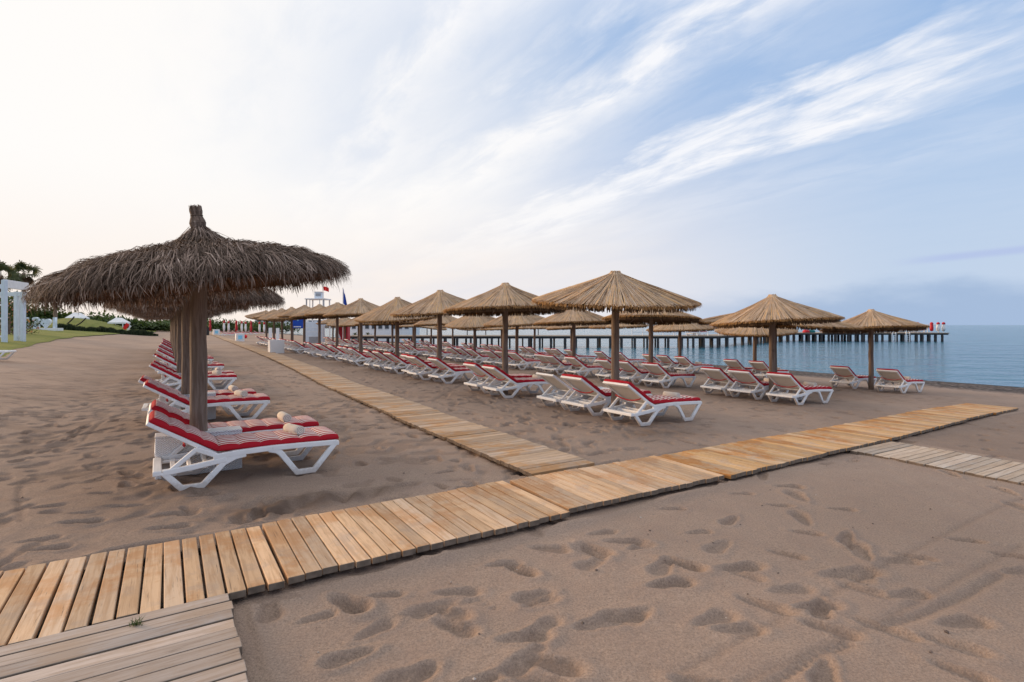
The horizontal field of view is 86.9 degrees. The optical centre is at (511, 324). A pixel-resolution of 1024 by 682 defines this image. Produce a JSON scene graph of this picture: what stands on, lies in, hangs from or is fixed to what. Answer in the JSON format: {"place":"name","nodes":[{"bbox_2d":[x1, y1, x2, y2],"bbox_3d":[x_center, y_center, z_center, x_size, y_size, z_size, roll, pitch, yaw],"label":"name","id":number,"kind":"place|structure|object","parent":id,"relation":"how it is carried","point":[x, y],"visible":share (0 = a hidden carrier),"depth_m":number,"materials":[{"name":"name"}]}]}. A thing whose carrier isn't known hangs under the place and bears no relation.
{"place":"outdoors","nodes":[
{"label":"outdoors","id":0,"kind":"place"},
{"bbox_2d":[0,327,155,356],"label":"lawn","id":1,"kind":"structure","parent":0,"point":[37,337],"depth_m":41.42,"materials":[{"name":"plant"}]},
{"bbox_2d":[0,260,23,303],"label":"palm tree","id":2,"kind":"object","parent":1,"relation":"on","point":[12,274],"visible":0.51,"depth_m":58.52,"materials":[{"name":"green plant"}]},
{"bbox_2d":[0,279,28,341],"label":"pergola","id":3,"kind":"object","parent":1,"relation":"on","point":[19,320],"visible":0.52,"depth_m":32.15,"materials":[{"name":"white paint"}]},
{"bbox_2d":[0,296,35,333],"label":"flowering bush","id":4,"kind":"object","parent":1,"relation":"on","point":[10,315],"visible":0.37,"depth_m":39.96,"materials":[{"name":"green plant"}]},
{"bbox_2d":[0,312,45,332],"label":"flowering bush","id":5,"kind":"object","parent":1,"relation":"on","point":[34,325],"visible":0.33,"depth_m":44.35,"materials":[{"name":"green plant"}]},
{"bbox_2d":[6,260,42,315],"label":"palm tree","id":6,"kind":"object","parent":1,"relation":"on","point":[21,266],"visible":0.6,"depth_m":62.02,"materials":[{"name":"green plant"}]},
{"bbox_2d":[0,302,69,326],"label":"tree","id":7,"kind":"object","parent":1,"relation":"on","point":[33,314],"visible":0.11,"depth_m":91.16,"materials":[{"name":"green plant"}]},
{"bbox_2d":[26,317,62,330],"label":"letter sign","id":8,"kind":"object","parent":1,"relation":"on","point":[47,323],"visible":0.59,"depth_m":57.85,"materials":[{"name":"white paint"}]},
{"bbox_2d":[28,305,75,325],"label":"tree","id":9,"kind":"object","parent":1,"relation":"on","point":[60,315],"visible":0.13,"depth_m":95.17,"materials":[{"name":"green plant"}]},
{"bbox_2d":[60,309,123,321],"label":"tree","id":10,"kind":"object","parent":1,"relation":"on","point":[92,318],"visible":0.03,"depth_m":99.18,"materials":[{"name":"green plant"}]},
{"bbox_2d":[57,323,158,335],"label":"ground cover","id":11,"kind":"object","parent":1,"relation":"on","point":[142,332],"visible":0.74,"depth_m":70.71,"materials":[{"name":"green plant"}]},
{"bbox_2d":[123,317,168,329],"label":"tree","id":12,"kind":"object","parent":1,"relation":"on","point":[139,324],"visible":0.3,"depth_m":118.19,"materials":[{"name":"green plant"}]},
{"bbox_2d":[130,319,169,330],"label":"tree","id":13,"kind":"object","parent":1,"relation":"on","point":[167,327],"visible":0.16,"depth_m":124.33,"materials":[{"name":"green plant"}]},
{"bbox_2d":[48,318,127,330],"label":"grassy bank","id":14,"kind":"structure","parent":0,"point":[85,323],"depth_m":78.30,"materials":[{"name":"plant"}]},
{"bbox_2d":[305,292,330,343],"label":"lifeguard tower","id":15,"kind":"structure","parent":0,"point":[312,332],"depth_m":51.12,"materials":[{"name":"white paint"}]},
{"bbox_2d":[0,325,1023,681],"bbox_3d":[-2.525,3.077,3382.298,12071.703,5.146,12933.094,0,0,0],"label":"ground","id":16,"kind":"structure","parent":0,"point":[748,587],"depth_m":4.29,"materials":[{"name":"beige sand"}]},
{"bbox_2d":[0,593,247,681],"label":"boardwalk","id":17,"kind":"structure","parent":16,"relation":"on","point":[197,641],"depth_m":2.61,"materials":[{"name":"grey wood"}]},
{"bbox_2d":[132,315,212,350],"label":"thatched parasol","id":18,"kind":"object","parent":16,"relation":"on","point":[158,317],"visible":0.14,"depth_m":23.49,"materials":[{"name":"wicker"}]},
{"bbox_2d":[125,313,221,355],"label":"thatched parasol","id":19,"kind":"object","parent":16,"relation":"on","point":[170,315],"visible":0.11,"depth_m":20.71,"materials":[{"name":"wicker"}]},
{"bbox_2d":[117,308,232,362],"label":"thatched parasol","id":20,"kind":"object","parent":16,"relation":"on","point":[175,328],"visible":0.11,"depth_m":17.09,"materials":[{"name":"wicker"}]},
{"bbox_2d":[101,302,250,372],"bbox_3d":[-8.335,0.208,13.519,3.231,3.130,3.273,0,0,0],"label":"thatched parasol","id":21,"kind":"object","parent":16,"relation":"on","point":[178,310],"visible":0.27,"depth_m":13.47,"materials":[{"name":"wicker"}]},
{"bbox_2d":[68,288,285,394],"bbox_3d":[-5.645,0.214,9.409,3.201,3.116,3.253,0,0,0],"label":"thatched parasol","id":22,"kind":"object","parent":16,"relation":"on","point":[253,300],"visible":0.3,"depth_m":9.31,"materials":[{"name":"wicker"}]},
{"bbox_2d":[20,204,351,431],"bbox_3d":[-3.463,0.210,6.155,3.173,3.126,3.219,0,0,0],"label":"thatched parasol","id":23,"kind":"object","parent":16,"relation":"on","point":[199,262],"visible":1,"depth_m":5.29,"materials":[{"name":"brown wicker"}]},
{"bbox_2d":[159,391,215,419],"bbox_3d":[-5.633,1.430,9.392,0.844,0.460,0.264,0,0,-33],"label":"wicker table","id":24,"kind":"object","parent":16,"relation":"on","point":[211,412],"visible":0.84,"depth_m":9.46,"materials":[{"name":"wicker"}]},
{"bbox_2d":[155,354,223,374],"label":"sun lounger","id":25,"kind":"object","parent":16,"relation":"on","point":[174,364],"visible":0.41,"depth_m":16.47,"materials":[{"name":"fabric"}]},
{"bbox_2d":[149,362,236,389],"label":"sun lounger","id":26,"kind":"object","parent":16,"relation":"on","point":[231,378],"visible":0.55,"depth_m":13.19,"materials":[{"name":"white plastic"}]},
{"bbox_2d":[153,360,233,386],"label":"sun lounger","id":27,"kind":"object","parent":16,"relation":"on","point":[223,382],"visible":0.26,"depth_m":14.06,"materials":[{"name":"white plastic"}]},
{"bbox_2d":[138,375,255,414],"bbox_3d":[-5.714,1.269,9.889,1.833,0.745,0.698,0,0,-32],"label":"sun lounger","id":28,"kind":"object","parent":16,"relation":"on","point":[142,380],"visible":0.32,"depth_m":9.84,"materials":[{"name":"fabric"}]},
{"bbox_2d":[155,426,241,478],"bbox_3d":[-3.530,1.430,6.109,0.844,0.460,0.264,0,0,-33],"label":"wicker table","id":29,"kind":"object","parent":16,"relation":"on","point":[165,445],"visible":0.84,"depth_m":5.96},
{"bbox_2d":[143,379,269,420],"bbox_3d":[-5.141,1.269,9.161,1.833,0.745,0.698,0,0,-33],"label":"sun lounger","id":30,"kind":"object","parent":16,"relation":"on","point":[180,401],"visible":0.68,"depth_m":9.04,"materials":[{"name":"fabric"}]},
{"bbox_2d":[207,317,240,331],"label":"tree","id":31,"kind":"object","parent":16,"relation":"on","point":[219,325],"visible":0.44,"depth_m":157.16,"materials":[{"name":"green plant"}]},
{"bbox_2d":[148,400,318,456],"bbox_3d":[-3.426,1.269,6.741,1.833,0.745,0.698,0,0,-33],"label":"sun lounger","id":32,"kind":"object","parent":16,"relation":"on","point":[265,424],"visible":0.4,"depth_m":6.68,"materials":[{"name":"fabric"}]},
{"bbox_2d":[146,410,338,490],"bbox_3d":[-2.914,1.269,5.941,1.833,0.745,0.698,0,0,-33],"label":"sun lounger","id":33,"kind":"object","parent":16,"relation":"on","point":[204,444],"visible":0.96,"depth_m":5.68,"materials":[{"name":"white plastic"}]},
{"bbox_2d":[283,423,304,434],"bbox_3d":[-2.508,1.203,6.217,0.301,0.111,0.111,0,0,39],"label":"rolled towel","id":34,"kind":"object","parent":33,"relation":"on","point":[294,429],"visible":1,"depth_m":6.15,"materials":[{"name":"fabric"}]},
{"bbox_2d":[245,310,283,336],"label":"reed parasol","id":35,"kind":"object","parent":16,"relation":"on","point":[249,316],"visible":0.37,"depth_m":43.87,"materials":[{"name":"wicker"}]},
{"bbox_2d":[234,321,300,332],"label":"hedge","id":36,"kind":"object","parent":16,"relation":"on","point":[256,326],"visible":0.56,"depth_m":149.26,"materials":[{"name":"green plant"}]},
{"bbox_2d":[268,340,283,352],"bbox_3d":[-13.791,1.275,31.600,0.784,0.790,0.784,0,0,-33],"label":"wicker cube","id":37,"kind":"object","parent":16,"relation":"on","point":[276,346],"visible":0.79,"depth_m":31.28,"materials":[{"name":"wicker"}]},
{"bbox_2d":[259,308,301,338],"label":"reed parasol","id":38,"kind":"object","parent":16,"relation":"on","point":[264,318],"visible":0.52,"depth_m":37.77,"materials":[{"name":"wicker"}]},
{"bbox_2d":[267,307,294,339],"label":"reed parasol","id":39,"kind":"object","parent":16,"relation":"on","point":[274,317],"visible":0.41,"depth_m":34.92,"materials":[{"name":"wicker"}]},
{"bbox_2d":[0,481,569,646],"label":"boardwalk","id":40,"kind":"structure","parent":16,"relation":"on","point":[310,546],"depth_m":3.68,"materials":[{"name":"brown wood"}]},
{"bbox_2d":[277,305,310,352],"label":"reed parasol","id":41,"kind":"object","parent":16,"relation":"on","point":[288,314],"visible":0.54,"depth_m":31.81,"materials":[{"name":"wicker"}]},
{"bbox_2d":[289,304,347,348],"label":"reed parasol","id":42,"kind":"object","parent":16,"relation":"on","point":[300,315],"visible":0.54,"depth_m":29.06,"materials":[{"name":"wicker"}]},
{"bbox_2d":[304,302,344,359],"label":"reed parasol","id":43,"kind":"object","parent":16,"relation":"on","point":[325,310],"visible":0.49,"depth_m":25.75,"materials":[{"name":"wicker"}]},
{"bbox_2d":[326,318,353,343],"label":"reed parasol","id":44,"kind":"object","parent":16,"relation":"on","point":[333,323],"visible":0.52,"depth_m":45.57,"materials":[{"name":"wicker"}]},
{"bbox_2d":[327,345,364,360],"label":"sun lounger","id":45,"kind":"object","parent":16,"relation":"on","point":[338,351],"visible":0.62,"depth_m":25.32,"materials":[{"name":"white plastic"}]},
{"bbox_2d":[323,298,379,364],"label":"reed parasol","id":46,"kind":"object","parent":16,"relation":"on","point":[359,307],"visible":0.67,"depth_m":22.12,"materials":[{"name":"wicker"}]},
{"bbox_2d":[348,347,372,365],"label":"sun lounger","id":47,"kind":"object","parent":16,"relation":"on","point":[366,358],"visible":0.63,"depth_m":21.97,"materials":[{"name":"white plastic"}]},
{"bbox_2d":[351,325,419,341],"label":"beach house","id":48,"kind":"structure","parent":16,"relation":"on","point":[384,330],"depth_m":77.00,"materials":[{"name":"white paint"}]},
{"bbox_2d":[363,349,409,369],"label":"sun lounger","id":49,"kind":"object","parent":16,"relation":"on","point":[369,364],"visible":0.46,"depth_m":20.05,"materials":[{"name":"white plastic"}]},
{"bbox_2d":[354,297,437,371],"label":"reed parasol","id":50,"kind":"object","parent":16,"relation":"on","point":[381,314],"visible":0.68,"depth_m":18.54,"materials":[{"name":"wicker"}]},
{"bbox_2d":[372,350,424,371],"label":"sun lounger","id":51,"kind":"object","parent":16,"relation":"on","point":[386,359],"visible":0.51,"depth_m":19.52,"materials":[{"name":"white plastic"}]},
{"bbox_2d":[209,332,594,475],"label":"boardwalk","id":52,"kind":"structure","parent":16,"relation":"on","point":[525,457],"depth_m":8.29,"materials":[{"name":"brown wood"}]},
{"bbox_2d":[383,352,431,373],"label":"sun lounger","id":53,"kind":"object","parent":16,"relation":"on","point":[400,362],"visible":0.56,"depth_m":18.48,"materials":[{"name":"white plastic"}]},
{"bbox_2d":[389,290,465,379],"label":"reed parasol","id":54,"kind":"object","parent":16,"relation":"on","point":[437,302],"visible":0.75,"depth_m":15.65,"materials":[{"name":"wicker"}]},
{"bbox_2d":[400,354,457,376],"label":"sun lounger","id":55,"kind":"object","parent":16,"relation":"on","point":[406,370],"visible":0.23,"depth_m":17.50,"materials":[{"name":"white plastic"}]},
{"bbox_2d":[413,315,457,326],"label":"reed parasol","id":56,"kind":"object","parent":16,"relation":"on","point":[445,320],"visible":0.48,"depth_m":29.06,"materials":[{"name":"wicker"}]},
{"bbox_2d":[406,355,466,379],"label":"sun lounger","id":57,"kind":"object","parent":16,"relation":"on","point":[422,364],"visible":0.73,"depth_m":16.46,"materials":[{"name":"white plastic"}]},
{"bbox_2d":[427,357,477,383],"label":"sun lounger","id":58,"kind":"object","parent":16,"relation":"on","point":[447,369],"visible":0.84,"depth_m":15.57,"materials":[{"name":"white plastic"}]},
{"bbox_2d":[446,347,477,361],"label":"sun lounger","id":59,"kind":"object","parent":16,"relation":"on","point":[456,353],"visible":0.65,"depth_m":27.52,"materials":[{"name":"white plastic"}]},
{"bbox_2d":[445,314,494,357],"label":"reed parasol","id":60,"kind":"object","parent":16,"relation":"on","point":[474,323],"visible":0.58,"depth_m":26.01,"materials":[{"name":"wicker"}]},
{"bbox_2d":[455,347,490,361],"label":"sun lounger","id":61,"kind":"object","parent":16,"relation":"on","point":[465,353],"visible":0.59,"depth_m":26.98,"materials":[{"name":"white plastic"}]},
{"bbox_2d":[466,348,499,363],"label":"sun lounger","id":62,"kind":"object","parent":16,"relation":"on","point":[477,355],"visible":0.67,"depth_m":25.94,"materials":[{"name":"white plastic"}]},
{"bbox_2d":[463,362,532,393],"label":"sun lounger","id":63,"kind":"object","parent":16,"relation":"on","point":[484,375],"visible":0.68,"depth_m":13.41,"materials":[{"name":"white plastic"}]},
{"bbox_2d":[483,350,514,366],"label":"sun lounger","id":64,"kind":"object","parent":16,"relation":"on","point":[492,355],"visible":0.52,"depth_m":24.33,"materials":[{"name":"white plastic"}]},
{"bbox_2d":[443,282,567,394],"bbox_3d":[-0.169,0.404,13.244,3.128,2.868,3.293,0,-1,0],"label":"reed parasol","id":65,"kind":"object","parent":16,"relation":"on","point":[505,299],"visible":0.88,"depth_m":12.51,"materials":[{"name":"wicker"}]},
{"bbox_2d":[483,314,544,368],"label":"reed parasol","id":66,"kind":"object","parent":16,"relation":"on","point":[516,322],"visible":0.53,"depth_m":22.74,"materials":[{"name":"wicker"}]},
{"bbox_2d":[494,350,533,367],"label":"sun lounger","id":67,"kind":"object","parent":16,"relation":"on","point":[499,353],"visible":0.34,"depth_m":23.99,"materials":[{"name":"white plastic"}]},
{"bbox_2d":[482,364,555,398],"bbox_3d":[0.223,1.310,12.841,1.833,0.744,0.698,1,-1,-30],"label":"sun lounger","id":68,"kind":"object","parent":16,"relation":"on","point":[502,376],"visible":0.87,"depth_m":12.53,"materials":[{"name":"white plastic"}]},
{"bbox_2d":[508,352,541,369],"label":"sun lounger","id":69,"kind":"object","parent":16,"relation":"on","point":[517,358],"visible":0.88,"depth_m":22.76,"materials":[{"name":"white plastic"}]},
{"bbox_2d":[511,325,549,358],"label":"reed parasol","id":70,"kind":"object","parent":16,"relation":"on","point":[526,327],"visible":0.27,"depth_m":33.30,"materials":[{"name":"wicker"}]},
{"bbox_2d":[534,353,569,372],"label":"sun lounger","id":71,"kind":"object","parent":16,"relation":"on","point":[542,359],"visible":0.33,"depth_m":21.39,"materials":[{"name":"white plastic"}]},
{"bbox_2d":[542,354,587,374],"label":"sun lounger","id":72,"kind":"object","parent":16,"relation":"on","point":[554,361],"visible":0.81,"depth_m":20.41,"materials":[{"name":"white plastic"}]},
{"bbox_2d":[545,324,591,349],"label":"reed parasol","id":73,"kind":"object","parent":16,"relation":"on","point":[569,327],"visible":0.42,"depth_m":30.23,"materials":[{"name":"wicker"}]},
{"bbox_2d":[534,307,610,374],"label":"reed parasol","id":74,"kind":"object","parent":16,"relation":"on","point":[572,318],"visible":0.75,"depth_m":19.48,"materials":[{"name":"wicker"}]},
{"bbox_2d":[536,372,609,409],"bbox_3d":[1.409,1.335,11.191,1.825,0.704,0.698,1,-1,-31],"label":"sun lounger","id":75,"kind":"object","parent":16,"relation":"on","point":[559,386],"visible":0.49,"depth_m":10.88,"materials":[{"name":"white plastic"}]},
{"bbox_2d":[564,349,595,362],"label":"sun lounger","id":76,"kind":"object","parent":16,"relation":"on","point":[569,351],"visible":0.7,"depth_m":30.66,"materials":[{"name":"white plastic"}]},
{"bbox_2d":[564,356,603,376],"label":"sun lounger","id":77,"kind":"object","parent":16,"relation":"on","point":[577,364],"visible":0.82,"depth_m":19.46,"materials":[{"name":"white plastic"}]},
{"bbox_2d":[561,374,651,415],"bbox_3d":[1.842,1.315,10.523,1.833,0.745,0.698,1,-1,-33],"label":"sun lounger","id":78,"kind":"object","parent":16,"relation":"on","point":[585,388],"visible":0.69,"depth_m":10.11,"materials":[{"name":"white plastic"}]},
{"bbox_2d":[532,271,702,416],"bbox_3d":[1.915,0.414,9.975,3.155,2.838,3.117,0,0,0],"label":"reed parasol","id":79,"kind":"object","parent":16,"relation":"on","point":[615,292],"visible":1,"depth_m":9.13,"materials":[{"name":"wicker"}]},
{"bbox_2d":[589,322,648,328],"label":"reed parasol","id":80,"kind":"object","parent":16,"relation":"on","point":[621,326],"visible":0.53,"depth_m":26.95,"materials":[{"name":"wicker"}]},
{"bbox_2d":[595,359,644,381],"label":"sun lounger","id":81,"kind":"object","parent":16,"relation":"on","point":[605,364],"visible":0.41,"depth_m":17.98,"materials":[{"name":"white plastic"}]},
{"bbox_2d":[619,352,645,366],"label":"sun lounger","id":82,"kind":"object","parent":16,"relation":"on","point":[622,356],"visible":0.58,"depth_m":27.43,"materials":[{"name":"white plastic"}]},
{"bbox_2d":[619,360,665,384],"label":"sun lounger","id":83,"kind":"object","parent":16,"relation":"on","point":[628,368],"visible":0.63,"depth_m":17.07,"materials":[{"name":"white plastic"}]},
{"bbox_2d":[602,309,701,385],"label":"reed parasol","id":84,"kind":"object","parent":16,"relation":"on","point":[653,318],"visible":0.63,"depth_m":17.00,"materials":[{"name":"wicker"}]},
{"bbox_2d":[603,379,701,425],"bbox_3d":[2.479,1.315,9.528,1.833,0.745,0.698,1,-1,-33],"label":"sun lounger","id":85,"kind":"object","parent":16,"relation":"on","point":[629,394],"visible":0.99,"depth_m":9.25,"materials":[{"name":"white plastic"}]},
{"bbox_2d":[641,362,695,387],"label":"sun lounger","id":86,"kind":"object","parent":16,"relation":"on","point":[656,370],"visible":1,"depth_m":16.25,"materials":[{"name":"white plastic"}]},
{"bbox_2d":[656,355,690,371],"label":"sun lounger","id":87,"kind":"object","parent":16,"relation":"on","point":[665,360],"visible":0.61,"depth_m":24.81,"materials":[{"name":"white plastic"}]},
{"bbox_2d":[646,321,714,370],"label":"reed parasol","id":88,"kind":"object","parent":16,"relation":"on","point":[692,327],"visible":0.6,"depth_m":23.66,"materials":[{"name":"wicker"}]},
{"bbox_2d":[674,356,713,373],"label":"sun lounger","id":89,"kind":"object","parent":16,"relation":"on","point":[683,361],"visible":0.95,"depth_m":23.79,"materials":[{"name":"white plastic"}]},
{"bbox_2d":[700,367,760,395],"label":"sun lounger","id":90,"kind":"object","parent":16,"relation":"on","point":[715,375],"visible":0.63,"depth_m":14.46,"materials":[{"name":"white plastic"}]},
{"bbox_2d":[723,359,760,377],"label":"sun lounger","id":91,"kind":"object","parent":16,"relation":"on","point":[733,364],"visible":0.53,"depth_m":21.84,"materials":[{"name":"white plastic"}]},
{"bbox_2d":[714,327,797,372],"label":"reed parasol","id":92,"kind":"object","parent":16,"relation":"on","point":[754,332],"visible":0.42,"depth_m":20.63,"materials":[{"name":"wicker"}]},
{"bbox_2d":[727,369,788,399],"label":"sun lounger","id":93,"kind":"object","parent":16,"relation":"on","point":[744,378],"visible":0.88,"depth_m":13.76,"materials":[{"name":"white plastic"}]},
{"bbox_2d":[510,403,1018,512],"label":"boardwalk","id":94,"kind":"structure","parent":16,"relation":"on","point":[575,490],"depth_m":6.30,"materials":[{"name":"brown wood"}]},
{"bbox_2d":[749,360,788,377],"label":"sun lounger","id":95,"kind":"object","parent":16,"relation":"on","point":[759,366],"visible":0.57,"depth_m":20.85,"materials":[{"name":"white plastic"}]},
{"bbox_2d":[709,294,844,398],"bbox_3d":[6.561,0.639,13.634,3.182,2.834,3.115,0,0,0],"label":"reed parasol","id":96,"kind":"object","parent":16,"relation":"on","point":[771,311],"visible":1,"depth_m":12.90,"materials":[{"name":"wicker"}]},
{"bbox_2d":[697,313,864,389],"bbox_3d":[8.215,0.750,16.993,4.853,2.848,4.850,0,0,0],"label":"reed parasol","id":97,"kind":"object","parent":16,"relation":"on","point":[838,326],"visible":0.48,"depth_m":14.99,"materials":[{"name":"wicker"}]},
{"bbox_2d":[766,372,833,404],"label":"sun lounger","id":98,"kind":"object","parent":16,"relation":"on","point":[784,381],"visible":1,"depth_m":12.93,"materials":[{"name":"white plastic"}]},
{"bbox_2d":[829,365,876,388],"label":"sun lounger","id":99,"kind":"object","parent":16,"relation":"on","point":[844,372],"visible":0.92,"depth_m":18.24,"materials":[{"name":"white plastic"}]},
{"bbox_2d":[820,309,929,389],"bbox_3d":[11.990,0.892,17.972,3.111,2.838,3.092,0,0,0],"label":"reed parasol","id":100,"kind":"object","parent":16,"relation":"on","point":[871,321],"visible":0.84,"depth_m":17.54,"materials":[{"name":"wicker"}]},
{"bbox_2d":[875,368,924,392],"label":"sun lounger","id":101,"kind":"object","parent":16,"relation":"on","point":[892,376],"visible":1,"depth_m":17.08,"materials":[{"name":"white plastic"}]},
{"bbox_2d":[850,441,1023,484],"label":"boardwalk","id":102,"kind":"structure","parent":16,"relation":"on","point":[1008,471],"depth_m":6.69,"materials":[{"name":"brown wood"}]},
{"bbox_2d":[0,0,1023,324],"label":"sky","id":103,"kind":"structure","parent":0,"point":[847,159],"materials":[{"name":"blue"}]},
{"bbox_2d":[280,325,1023,386],"bbox_3d":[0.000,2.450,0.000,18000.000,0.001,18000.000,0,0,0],"label":"sea","id":104,"kind":"structure","parent":0,"point":[985,354],"depth_m":49.56,"materials":[{"name":"liquid"}]},
{"bbox_2d":[350,326,782,347],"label":"pier","id":105,"kind":"structure","parent":104,"relation":"in","point":[701,338],"depth_m":57.46,"materials":[{"name":"white paint"}]},
{"bbox_2d":[759,330,948,341],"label":"pier platform","id":106,"kind":"structure","parent":104,"relation":"in","point":[905,336],"depth_m":78.46,"materials":[{"name":"white paint"}]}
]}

